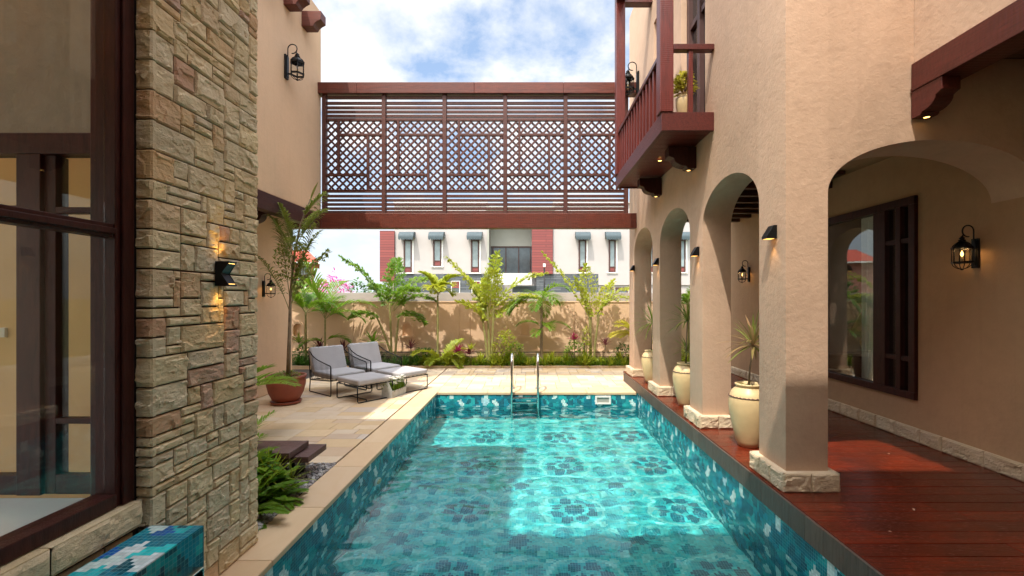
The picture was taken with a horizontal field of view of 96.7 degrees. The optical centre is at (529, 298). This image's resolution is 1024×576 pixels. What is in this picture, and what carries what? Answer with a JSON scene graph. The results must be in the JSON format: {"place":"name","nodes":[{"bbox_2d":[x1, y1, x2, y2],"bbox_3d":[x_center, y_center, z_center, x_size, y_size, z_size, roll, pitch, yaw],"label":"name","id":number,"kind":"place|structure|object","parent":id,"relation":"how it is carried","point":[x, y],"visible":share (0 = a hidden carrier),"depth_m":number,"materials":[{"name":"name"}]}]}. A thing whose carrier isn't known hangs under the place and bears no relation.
{"place":"outdoors","nodes":[
{"label":"outdoors","id":0,"kind":"place"},
{"bbox_2d":[292,251,319,291],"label":"pink house","id":1,"kind":"structure","parent":0,"point":[312,257],"depth_m":44.94,"materials":[{"name":"red tile"}]},
{"bbox_2d":[255,368,446,464],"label":"patio paving","id":2,"kind":"structure","parent":0,"point":[341,428],"depth_m":6.65,"materials":[{"name":"stone"}]},
{"bbox_2d":[255,364,301,386],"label":"palm tree","id":3,"kind":"object","parent":2,"relation":"on","point":[270,378],"visible":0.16,"depth_m":5.49,"materials":[{"name":"green plant"}]},
{"bbox_2d":[265,372,306,405],"bbox_3d":[-3.930,1.468,7.360,0.600,0.455,0.600,0,0,0],"label":"plant pot","id":4,"kind":"object","parent":2,"relation":"on","point":[282,394],"visible":0.69,"depth_m":7.17,"materials":[{"name":"ceramic"}]},
{"bbox_2d":[272,370,300,377],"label":"creeping plant","id":5,"kind":"object","parent":4,"relation":"in","point":[283,371],"visible":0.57,"depth_m":7.36,"materials":[{"name":"green plant"}]},
{"bbox_2d":[256,181,330,376],"bbox_3d":[-3.835,-0.296,7.446,1.168,3.194,0.973,0,0,35],"label":"palm tree","id":6,"kind":"object","parent":4,"relation":"on","point":[297,245],"visible":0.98,"depth_m":7.33,"materials":[{"name":"green plant"}]},
{"bbox_2d":[308,345,366,396],"bbox_3d":[-3.531,1.298,8.348,0.884,0.795,0.699,0,0,38],"label":"lounge chair","id":7,"kind":"object","parent":2,"relation":"on","point":[327,362],"visible":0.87,"depth_m":8.36,"materials":[{"name":"grey fabric"}]},
{"bbox_2d":[337,372,392,403],"bbox_3d":[-2.800,1.508,7.760,0.660,0.374,0.679,0,0,38],"label":"footstool","id":8,"kind":"object","parent":2,"relation":"on","point":[364,379],"visible":0.98,"depth_m":7.61,"materials":[{"name":"grey fabric"}]},
{"bbox_2d":[347,341,401,388],"bbox_3d":[-3.081,1.298,9.028,0.884,0.795,0.699,0,0,38],"label":"lounge chair","id":9,"kind":"object","parent":2,"relation":"on","point":[369,353],"visible":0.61,"depth_m":9.08,"materials":[{"name":"grey fabric"}]},
{"bbox_2d":[382,379,405,397],"bbox_3d":[-2.360,1.561,7.960,0.200,0.270,0.468,0,0,14],"label":"flower trough","id":10,"kind":"object","parent":2,"relation":"on","point":[387,392],"visible":0.82,"depth_m":7.75,"materials":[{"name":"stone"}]},
{"bbox_2d":[379,374,407,390],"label":"flowering plant","id":11,"kind":"object","parent":10,"relation":"on","point":[396,386],"visible":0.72,"depth_m":7.91,"materials":[{"name":"green plant"}]},
{"bbox_2d":[376,366,427,392],"bbox_3d":[-2.360,1.508,8.460,0.660,0.374,0.679,0,0,38],"label":"footstool","id":12,"kind":"object","parent":2,"relation":"on","point":[407,371],"visible":0.73,"depth_m":8.32,"materials":[{"name":"grey fabric"}]},
{"bbox_2d":[292,369,540,385],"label":"paving","id":13,"kind":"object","parent":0,"point":[303,370],"depth_m":10.78,"materials":[{"name":"beige stone"}]},
{"bbox_2d":[0,0,258,575],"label":"stone house","id":14,"kind":"structure","parent":13,"relation":"on","point":[129,402],"depth_m":2.32,"materials":[{"name":"stone"}]},
{"bbox_2d":[0,133,89,495],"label":"window frame","id":15,"kind":"structure","parent":14,"relation":"in","point":[43,419],"depth_m":2.31,"materials":[{"name":"brown wood"}]},
{"bbox_2d":[0,0,133,565],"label":"window frame","id":16,"kind":"structure","parent":14,"relation":"in","point":[111,21],"depth_m":2.18,"materials":[{"name":"brown wood"}]},
{"bbox_2d":[215,261,236,285],"bbox_3d":[-1.843,-0.148,2.769,0.084,0.148,0.079,0,0,0],"label":"wall sconce","id":17,"kind":"object","parent":14,"relation":"attached to","point":[223,270],"depth_m":2.73,"materials":[{"name":"black metal"}]},
{"bbox_2d":[255,0,325,398],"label":"house","id":18,"kind":"structure","parent":13,"relation":"on","point":[288,133],"depth_m":7.79,"materials":[{"name":"paint"}]},
{"bbox_2d":[262,273,275,297],"bbox_3d":[-4.489,-0.218,7.862,0.221,0.426,0.145,0,0,0],"label":"wall lantern","id":19,"kind":"object","parent":18,"relation":"attached to","point":[263,286],"depth_m":7.84,"materials":[{"name":"black metal"}]},
{"bbox_2d":[284,44,304,80],"bbox_3d":[-3.843,-3.870,7.465,0.315,0.606,0.206,0,0,0],"label":"wall lantern","id":20,"kind":"object","parent":18,"relation":"attached to","point":[296,60],"depth_m":7.45,"materials":[{"name":"black metal"}]},
{"bbox_2d":[287,82,636,228],"bbox_3d":[-1.282,-2.710,8.710,6.636,2.753,0.220,0,0,0],"label":"lattice screen","id":21,"kind":"object","parent":18,"relation":"attached to","point":[504,115],"visible":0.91,"depth_m":8.68,"materials":[{"name":"brown wood"}]},
{"bbox_2d":[218,389,635,575],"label":"pool coping","id":22,"kind":"object","parent":13,"relation":"on","point":[280,535],"visible":0.86,"depth_m":4.17,"materials":[{"name":"stone"}]},
{"bbox_2d":[67,525,203,575],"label":"bench","id":23,"kind":"object","parent":22,"relation":"on","point":[165,550],"visible":1,"depth_m":2.07,"materials":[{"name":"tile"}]},
{"bbox_2d":[292,362,622,365],"bbox_3d":[0.000,1.735,11.520,18.000,0.130,0.760,0,0,0],"label":"planting bed","id":24,"kind":"object","parent":13,"relation":"on","point":[478,365],"depth_m":11.30,"materials":[{"name":"soil"}]},
{"bbox_2d":[292,333,307,355],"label":"broadleaf plant","id":25,"kind":"object","parent":24,"relation":"on","point":[299,338],"visible":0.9,"depth_m":11.44,"materials":[{"name":"green plant"}]},
{"bbox_2d":[292,345,316,364],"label":"bush","id":26,"kind":"object","parent":24,"relation":"on","point":[301,351],"visible":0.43,"depth_m":11.36,"materials":[{"name":"green plant"}]},
{"bbox_2d":[292,281,346,363],"bbox_3d":[-5.583,0.598,11.381,1.992,2.164,1.802,0,0,-27],"label":"palm tree","id":27,"kind":"object","parent":24,"relation":"on","point":[300,301],"visible":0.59,"depth_m":11.39,"materials":[{"name":"green plant"}]},
{"bbox_2d":[294,261,375,347],"bbox_3d":[-5.022,0.363,11.501,2.228,2.634,1.152,0,0,23],"label":"palm tree","id":28,"kind":"object","parent":24,"relation":"on","point":[313,285],"visible":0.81,"depth_m":11.40,"materials":[{"name":"green plant"}]},
{"bbox_2d":[364,330,387,343],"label":"broadleaf plant","id":29,"kind":"object","parent":24,"relation":"on","point":[372,339],"visible":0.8,"depth_m":11.36,"materials":[{"name":"green plant"}]},
{"bbox_2d":[338,255,436,362],"bbox_3d":[-3.567,0.280,11.471,2.534,2.805,0.814,0,0,0],"label":"fishtail palm","id":30,"kind":"object","parent":24,"relation":"on","point":[399,296],"visible":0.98,"depth_m":11.50,"materials":[{"name":"green plant"}]},
{"bbox_2d":[401,339,417,356],"bbox_3d":[-3.014,1.321,11.499,0.582,0.718,0.598,0,0,0],"label":"cordyline","id":31,"kind":"object","parent":24,"relation":"on","point":[411,344],"visible":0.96,"depth_m":11.47,"materials":[{"name":"red plant"}]},
{"bbox_2d":[407,352,427,365],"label":"grass clump","id":32,"kind":"object","parent":24,"relation":"on","point":[416,359],"visible":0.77,"depth_m":11.17,"materials":[{"name":"green plant"}]},
{"bbox_2d":[405,347,436,364],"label":"bush","id":33,"kind":"object","parent":24,"relation":"on","point":[422,353],"visible":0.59,"depth_m":11.36,"materials":[{"name":"green plant"}]},
{"bbox_2d":[418,270,461,353],"bbox_3d":[-2.231,0.493,11.360,1.145,2.373,0.638,0,0,0],"label":"palm tree","id":34,"kind":"object","parent":24,"relation":"on","point":[437,286],"visible":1,"depth_m":11.32,"materials":[{"name":"green plant"}]},
{"bbox_2d":[409,338,476,368],"bbox_3d":[-2.173,1.516,11.281,1.821,1.026,0.789,0,0,0],"label":"palm bush","id":35,"kind":"object","parent":24,"relation":"on","point":[450,347],"visible":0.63,"depth_m":11.17,"materials":[{"name":"green plant"}]},
{"bbox_2d":[447,343,466,358],"bbox_3d":[-1.721,1.372,11.283,0.491,0.617,0.518,0,0,41],"label":"cordyline","id":36,"kind":"object","parent":24,"relation":"on","point":[458,348],"visible":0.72,"depth_m":11.23,"materials":[{"name":"red plant"}]},
{"bbox_2d":[292,357,628,366],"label":"undergrowth","id":37,"kind":"object","parent":24,"relation":"on","point":[467,362],"visible":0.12,"depth_m":11.30,"materials":[{"name":"green plant"}]},
{"bbox_2d":[476,352,490,364],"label":"fern clump","id":38,"kind":"object","parent":24,"relation":"on","point":[480,356],"visible":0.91,"depth_m":11.31,"materials":[{"name":"green plant"}]},
{"bbox_2d":[297,352,687,356],"bbox_3d":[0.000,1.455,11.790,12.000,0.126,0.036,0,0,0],"label":"hedge","id":39,"kind":"object","parent":24,"relation":"on","point":[514,352],"visible":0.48,"depth_m":11.77,"materials":[{"name":"green plant"}]},
{"bbox_2d":[443,249,548,363],"bbox_3d":[-0.823,0.214,11.418,2.677,2.935,0.604,0,0,0],"label":"fishtail palm","id":40,"kind":"object","parent":24,"relation":"on","point":[486,285],"visible":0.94,"depth_m":11.44,"materials":[{"name":"green plant"}]},
{"bbox_2d":[494,355,505,366],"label":"fern clump","id":41,"kind":"object","parent":24,"relation":"on","point":[498,361],"visible":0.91,"depth_m":11.17,"materials":[{"name":"green plant"}]},
{"bbox_2d":[489,327,522,363],"bbox_3d":[-0.564,1.206,11.400,0.931,0.953,0.731,0,0,0],"label":"bush","id":42,"kind":"object","parent":24,"relation":"on","point":[503,341],"visible":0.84,"depth_m":11.33,"materials":[{"name":"green plant"}]},
{"bbox_2d":[501,341,526,363],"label":"bush","id":43,"kind":"object","parent":24,"relation":"on","point":[518,350],"visible":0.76,"depth_m":11.24,"materials":[{"name":"green plant"}]},
{"bbox_2d":[505,282,571,358],"bbox_3d":[0.209,0.631,11.434,1.799,2.098,0.799,0,0,0],"label":"palm tree","id":44,"kind":"object","parent":24,"relation":"on","point":[544,293],"visible":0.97,"depth_m":11.42,"materials":[{"name":"green plant"}]},
{"bbox_2d":[539,353,550,364],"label":"fern clump","id":45,"kind":"object","parent":24,"relation":"on","point":[545,358],"visible":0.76,"depth_m":11.21,"materials":[{"name":"green plant"}]},
{"bbox_2d":[545,350,558,363],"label":"fern clump","id":46,"kind":"object","parent":24,"relation":"on","point":[551,356],"visible":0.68,"depth_m":11.31,"materials":[{"name":"green plant"}]},
{"bbox_2d":[436,356,689,365],"bbox_3d":[1.301,1.554,11.332,7.645,0.253,0.716,0,0,0],"label":"ground cover","id":47,"kind":"object","parent":24,"relation":"on","point":[554,363],"visible":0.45,"depth_m":11.23,"materials":[{"name":"green plant"}]},
{"bbox_2d":[563,335,590,363],"bbox_3d":[1.177,1.301,11.382,0.782,0.764,0.698,0,0,0],"label":"bush","id":48,"kind":"object","parent":24,"relation":"on","point":[571,348],"visible":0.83,"depth_m":11.33,"materials":[{"name":"green plant"}]},
{"bbox_2d":[541,251,628,357],"bbox_3d":[1.562,0.238,11.414,2.589,2.886,0.444,0,0,0],"label":"fishtail palm","id":49,"kind":"object","parent":24,"relation":"on","point":[583,295],"visible":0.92,"depth_m":11.45,"materials":[{"name":"green plant"}]},
{"bbox_2d":[580,325,590,356],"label":"bush","id":50,"kind":"object","parent":24,"relation":"on","point":[583,337],"visible":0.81,"depth_m":11.38,"materials":[{"name":"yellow plant"}]},
{"bbox_2d":[577,351,594,365],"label":"fern clump","id":51,"kind":"object","parent":24,"relation":"on","point":[585,358],"visible":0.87,"depth_m":11.16,"materials":[{"name":"green plant"}]},
{"bbox_2d":[612,350,627,363],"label":"fern clump","id":52,"kind":"object","parent":24,"relation":"on","point":[620,356],"visible":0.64,"depth_m":11.33,"materials":[{"name":"green plant"}]},
{"bbox_2d":[613,342,628,362],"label":"bush","id":53,"kind":"object","parent":24,"relation":"on","point":[619,347],"visible":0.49,"depth_m":11.51,"materials":[{"name":"green plant"}]},
{"bbox_2d":[607,319,652,343],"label":"palm tree","id":54,"kind":"object","parent":24,"relation":"on","point":[625,332],"visible":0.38,"depth_m":11.25,"materials":[{"name":"yellow plant"}]},
{"bbox_2d":[681,287,689,358],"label":"palm tree","id":55,"kind":"object","parent":24,"relation":"on","point":[685,297],"visible":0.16,"depth_m":11.39,"materials":[{"name":"green plant"}]},
{"bbox_2d":[292,366,625,368],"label":"bed kerb","id":56,"kind":"structure","parent":13,"relation":"on","point":[307,367],"depth_m":11.10,"materials":[{"name":"stone"}]},
{"bbox_2d":[292,301,689,361],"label":"garden wall","id":57,"kind":"structure","parent":13,"relation":"on","point":[457,321],"depth_m":11.90,"materials":[{"name":"paint"}]},
{"bbox_2d":[615,0,1023,491],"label":"villa","id":58,"kind":"object","parent":13,"relation":"on","point":[815,131],"visible":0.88,"depth_m":4.23,"materials":[{"name":"beige paint"}]},
{"bbox_2d":[625,62,638,94],"bbox_3d":[1.877,-4.097,8.482,0.326,0.627,0.213,0,0,0],"label":"wall lantern","id":59,"kind":"object","parent":58,"relation":"attached to","point":[629,77],"depth_m":8.47,"materials":[{"name":"black metal"}]},
{"bbox_2d":[675,92,686,111],"bbox_3d":[1.790,-2.212,5.270,0.187,0.310,0.187,0,0,0],"label":"plant jar","id":60,"kind":"object","parent":58,"relation":"on","point":[681,102],"visible":0.56,"depth_m":5.20,"materials":[{"name":"beige ceramic"}]},
{"bbox_2d":[674,70,698,97],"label":"shrub","id":61,"kind":"object","parent":60,"relation":"on","point":[680,84],"visible":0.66,"depth_m":5.22,"materials":[{"name":"yellow plant"}]},
{"bbox_2d":[690,247,698,256],"bbox_3d":[2.000,-0.563,5.500,0.085,0.112,0.090,0,0,0],"label":"wall sconce","id":62,"kind":"object","parent":58,"relation":"attached to","point":[695,252],"depth_m":5.46,"materials":[{"name":"black metal"}]},
{"bbox_2d":[687,0,704,111],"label":"balcony door","id":63,"kind":"structure","parent":58,"relation":"in","point":[694,21],"depth_m":5.69,"materials":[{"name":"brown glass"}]},
{"bbox_2d":[738,260,749,282],"bbox_3d":[3.989,-0.496,8.474,0.221,0.426,0.145,0,0,0],"label":"wall lantern","id":64,"kind":"object","parent":58,"relation":"attached to","point":[741,270],"depth_m":8.46,"materials":[{"name":"black metal"}]},
{"bbox_2d":[762,225,776,239],"bbox_3d":[2.000,-0.548,3.791,0.085,0.112,0.090,0,0,0],"label":"wall sconce","id":65,"kind":"object","parent":58,"relation":"attached to","point":[770,233],"depth_m":3.75,"materials":[{"name":"black metal"}]},
{"bbox_2d":[828,336,861,373],"bbox_3d":[5.120,1.045,7.000,0.800,0.950,0.920,0,0,0],"label":"armchair","id":66,"kind":"object","parent":58,"relation":"on","point":[839,362],"visible":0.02,"depth_m":7.34,"materials":[{"name":"brown fabric"}]},
{"bbox_2d":[849,355,861,377],"bbox_3d":[4.620,1.153,6.150,0.500,0.735,0.500,0,0,0],"label":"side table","id":67,"kind":"object","parent":58,"relation":"on","point":[856,366],"visible":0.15,"depth_m":6.12,"materials":[{"name":"brown wood"}]},
{"bbox_2d":[851,312,861,347],"bbox_3d":[4.620,0.480,6.150,0.460,0.600,0.460,0,0,0],"label":"table lamp","id":68,"kind":"object","parent":67,"relation":"on","point":[857,325],"visible":0.08,"depth_m":6.16,"materials":[{"name":"beige ceramic"}]},
{"bbox_2d":[861,216,872,379],"bbox_3d":[4.359,0.125,5.615,0.058,2.550,0.670,0,0,0],"label":"curtain","id":69,"kind":"object","parent":58,"relation":"hanging from","point":[867,285],"visible":0.27,"depth_m":5.86,"materials":[{"name":"white fabric"}]},
{"bbox_2d":[828,195,917,399],"bbox_3d":[4.125,-0.005,5.900,0.130,2.166,2.196,0,0,0],"label":"window frame","id":70,"kind":"structure","parent":58,"relation":"in","point":[895,223],"depth_m":5.20,"materials":[{"name":"brown wood"}]},
{"bbox_2d":[950,225,979,269],"bbox_3d":[3.991,-0.465,4.170,0.217,0.418,0.142,0,0,0],"label":"wall lantern","id":71,"kind":"object","parent":58,"relation":"attached to","point":[973,246],"depth_m":4.16,"materials":[{"name":"black metal"}]},
{"bbox_2d":[292,0,632,292],"label":"sky","id":72,"kind":"structure","parent":0,"point":[362,40],"materials":[{"name":"white"}]},
{"bbox_2d":[427,368,631,389],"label":"patio paving","id":73,"kind":"structure","parent":0,"point":[549,378],"depth_m":9.63,"materials":[{"name":"stone"}]},
{"bbox_2d":[510,353,539,407],"bbox_3d":[-0.080,1.825,8.352,0.560,1.651,0.505,0,0,0],"label":"pool ladder","id":74,"kind":"object","parent":73,"relation":"attached to","point":[512,402],"visible":0.82,"depth_m":8.13,"materials":[{"name":"metal"}]},
{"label":"deck frame","id":75,"kind":"structure","parent":73,"relation":"on","visible":0},
{"bbox_2d":[623,373,883,575],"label":"deck fascia","id":76,"kind":"structure","parent":75,"relation":"attached to","point":[838,555],"depth_m":3.58,"materials":[{"name":"grey stone"}]},
{"bbox_2d":[623,371,1023,575],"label":"timber deck","id":77,"kind":"structure","parent":75,"relation":"on","point":[965,518],"depth_m":3.36,"materials":[{"name":"brown wood"}]},
{"bbox_2d":[641,349,652,382],"bbox_3d":[2.200,1.226,8.200,0.355,0.589,0.356,0,0,0],"label":"plant jar","id":78,"kind":"object","parent":77,"relation":"on","point":[647,361],"visible":0.56,"depth_m":8.09,"materials":[{"name":"beige ceramic"}]},
{"bbox_2d":[631,299,652,350],"bbox_3d":[2.180,0.486,8.212,0.901,1.000,0.897,0,0,0],"label":"dracaena","id":79,"kind":"object","parent":78,"relation":"in","point":[651,312],"visible":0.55,"depth_m":8.19,"materials":[{"name":"green plant"}]},
{"bbox_2d":[672,362,689,405],"bbox_3d":[2.220,1.216,6.449,0.366,0.608,0.367,0,0,0],"label":"plant jar","id":80,"kind":"object","parent":77,"relation":"on","point":[681,376],"visible":0.66,"depth_m":6.33,"materials":[{"name":"beige ceramic"}]},
{"bbox_2d":[663,298,689,364],"bbox_3d":[2.267,0.438,6.474,0.797,1.058,0.746,0,0,31],"label":"dracaena","id":81,"kind":"object","parent":80,"relation":"in","point":[686,318],"visible":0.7,"depth_m":6.45,"materials":[{"name":"green plant"}]},
{"bbox_2d":[728,381,758,447],"bbox_3d":[2.265,1.198,4.699,0.389,0.645,0.389,0,0,0],"label":"plant jar","id":82,"kind":"object","parent":77,"relation":"on","point":[743,401],"visible":0.68,"depth_m":4.58,"materials":[{"name":"beige ceramic"}]},
{"bbox_2d":[719,310,758,384],"bbox_3d":[2.317,0.511,4.700,0.689,0.852,0.679,0,0,42],"label":"dracaena","id":83,"kind":"object","parent":82,"relation":"on","point":[753,334],"visible":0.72,"depth_m":4.69,"materials":[{"name":"green plant"}]},
{"bbox_2d":[380,202,689,292],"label":"apartment building","id":84,"kind":"structure","parent":0,"point":[603,254],"depth_m":30.00,"materials":[{"name":"paint"}]},
{"bbox_2d":[404,239,413,273],"bbox_3d":[-7.996,-2.751,29.959,0.802,2.262,0.079,0,0,0],"label":"window","id":85,"kind":"structure","parent":84,"relation":"in","point":[408,244],"depth_m":29.96,"materials":[{"name":"glass"}]},
{"bbox_2d":[431,239,443,266],"bbox_3d":[-6.055,-2.962,29.959,0.802,1.840,0.079,0,0,0],"label":"window","id":86,"kind":"structure","parent":84,"relation":"in","point":[437,244],"depth_m":29.96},
{"bbox_2d":[451,281,459,292],"bbox_3d":[-4.852,0.305,29.970,0.591,2.889,0.060,0,0,0],"label":"window","id":87,"kind":"structure","parent":84,"relation":"in","point":[457,286],"depth_m":29.97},
{"bbox_2d":[469,239,480,273],"bbox_3d":[-3.565,-2.751,29.959,0.802,2.262,0.079,0,0,0],"label":"window","id":88,"kind":"structure","parent":84,"relation":"in","point":[475,244],"depth_m":29.97,"materials":[{"name":"glass"}]},
{"bbox_2d":[577,239,587,272],"bbox_3d":[3.502,-2.762,29.959,0.760,2.241,0.079,0,0,0],"label":"window","id":89,"kind":"structure","parent":84,"relation":"in","point":[583,244],"depth_m":29.97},
{"bbox_2d":[607,239,617,272],"bbox_3d":[5.464,-2.762,29.959,0.717,2.241,0.079,0,0,0],"label":"window","id":90,"kind":"structure","parent":84,"relation":"in","point":[612,243],"depth_m":29.96,"materials":[{"name":"glass"}]},
{"bbox_2d":[681,239,687,272],"bbox_3d":[10.063,-2.762,29.959,0.717,2.241,0.079,0,0,0],"label":"window","id":91,"kind":"structure","parent":84,"relation":"in","point":[683,243],"depth_m":29.96,"materials":[{"name":"glass"}]},
{"bbox_2d":[291,406,805,575],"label":"pool water","id":92,"kind":"structure","parent":0,"point":[541,491],"depth_m":4.21,"materials":[{"name":"teal liquid"}]},
{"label":"planting bed","id":93,"kind":"structure","parent":0,"visible":0},
{"bbox_2d":[257,433,278,453],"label":"palm","id":94,"kind":"object","parent":93,"relation":"on","point":[263,450],"visible":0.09,"depth_m":4.15,"materials":[{"name":"green plant"}]},
{"bbox_2d":[257,410,289,467],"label":"palm","id":95,"kind":"object","parent":93,"relation":"on","point":[260,420],"visible":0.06,"depth_m":4.79,"materials":[{"name":"green plant"}]},
{"bbox_2d":[255,448,304,500],"bbox_3d":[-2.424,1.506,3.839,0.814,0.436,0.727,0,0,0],"label":"bush","id":96,"kind":"object","parent":93,"relation":"on","point":[265,458],"visible":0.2,"depth_m":3.86,"materials":[{"name":"green plant"}]},
{"bbox_2d":[256,467,303,530],"bbox_3d":[-2.204,1.527,3.487,0.837,0.614,0.864,0,0,0],"label":"fern","id":97,"kind":"object","parent":93,"relation":"on","point":[268,506],"visible":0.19,"depth_m":3.54,"materials":[{"name":"green plant"}]},
{"bbox_2d":[257,441,308,469],"bbox_3d":[-2.485,1.565,4.295,0.630,0.330,0.370,0,0,0],"label":"timber step","id":98,"kind":"object","parent":93,"relation":"on","point":[287,449],"visible":0.42,"depth_m":4.30,"materials":[{"name":"brown wood"}]},
{"bbox_2d":[258,466,308,509],"bbox_3d":[-2.108,1.614,3.788,0.619,0.267,0.617,0,0,0],"label":"fern","id":99,"kind":"object","parent":93,"relation":"on","point":[288,491],"visible":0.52,"depth_m":3.79,"materials":[{"name":"green plant"}]},
{"bbox_2d":[257,462,336,531],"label":"pebbles","id":100,"kind":"object","parent":93,"relation":"on","point":[320,471],"visible":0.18,"depth_m":4.30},
{"bbox_2d":[279,457,317,489],"bbox_3d":[-2.110,1.559,4.027,0.437,0.325,0.397,0,0,43],"label":"spider plant","id":101,"kind":"object","parent":93,"relation":"on","point":[291,475],"visible":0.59,"depth_m":4.04,"materials":[{"name":"green plant"}]},
{"bbox_2d":[279,444,325,476],"bbox_3d":[-2.295,1.597,4.390,0.510,0.265,0.380,0,0,0],"label":"timber step","id":102,"kind":"object","parent":93,"relation":"on","point":[309,453],"visible":0.43,"depth_m":4.32,"materials":[{"name":"brown wood"}]},
{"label":"pool floor","id":103,"kind":"structure","parent":0,"visible":0},
{"bbox_2d":[264,396,435,575],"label":"pool side wall","id":104,"kind":"structure","parent":103,"relation":"on","point":[293,557],"depth_m":4.02,"materials":[{"name":"tile"}]},
{"bbox_2d":[436,394,636,406],"bbox_3d":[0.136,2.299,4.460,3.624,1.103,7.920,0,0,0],"label":"pool end wall","id":105,"kind":"structure","parent":103,"relation":"on","point":[544,400],"depth_m":8.22,"materials":[{"name":"tile"}]},
{"bbox_2d":[595,396,610,403],"bbox_3d":[1.330,1.835,8.209,0.280,0.150,0.018,0,0,0],"label":"pool skimmer","id":106,"kind":"object","parent":105,"relation":"attached to","point":[602,399],"visible":1,"depth_m":8.20,"materials":[{"name":"white plastic"}]},
{"bbox_2d":[636,392,844,575],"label":"pool side wall","id":107,"kind":"structure","parent":103,"relation":"on","point":[800,553],"depth_m":3.97,"materials":[{"name":"tile"}]},
{"bbox_3d":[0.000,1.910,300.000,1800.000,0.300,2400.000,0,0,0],"label":"ground","id":108,"kind":"structure","parent":0,"visible":0},
{"bbox_2d":[308,279,339,292],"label":"bush","id":109,"kind":"object","parent":108,"relation":"on","point":[323,281],"visible":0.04,"depth_m":20.88,"materials":[{"name":"green plant"}]},
{"bbox_2d":[320,267,351,292],"bbox_3d":[-8.481,0.169,19.980,2.034,3.066,2.427,0,0,0],"label":"bougainvillea","id":110,"kind":"object","parent":108,"relation":"on","point":[336,277],"visible":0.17,"depth_m":19.89,"materials":[{"name":"pink plant"}]},
{"bbox_2d":[340,277,369,292],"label":"bush","id":111,"kind":"object","parent":108,"relation":"on","point":[352,284],"visible":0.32,"depth_m":25.95,"materials":[{"name":"white plant"}]},
{"bbox_2d":[303,293,686,300],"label":"concrete wall","id":112,"kind":"structure","parent":108,"relation":"on","point":[445,296],"depth_m":12.16,"materials":[{"name":"beige concrete"}]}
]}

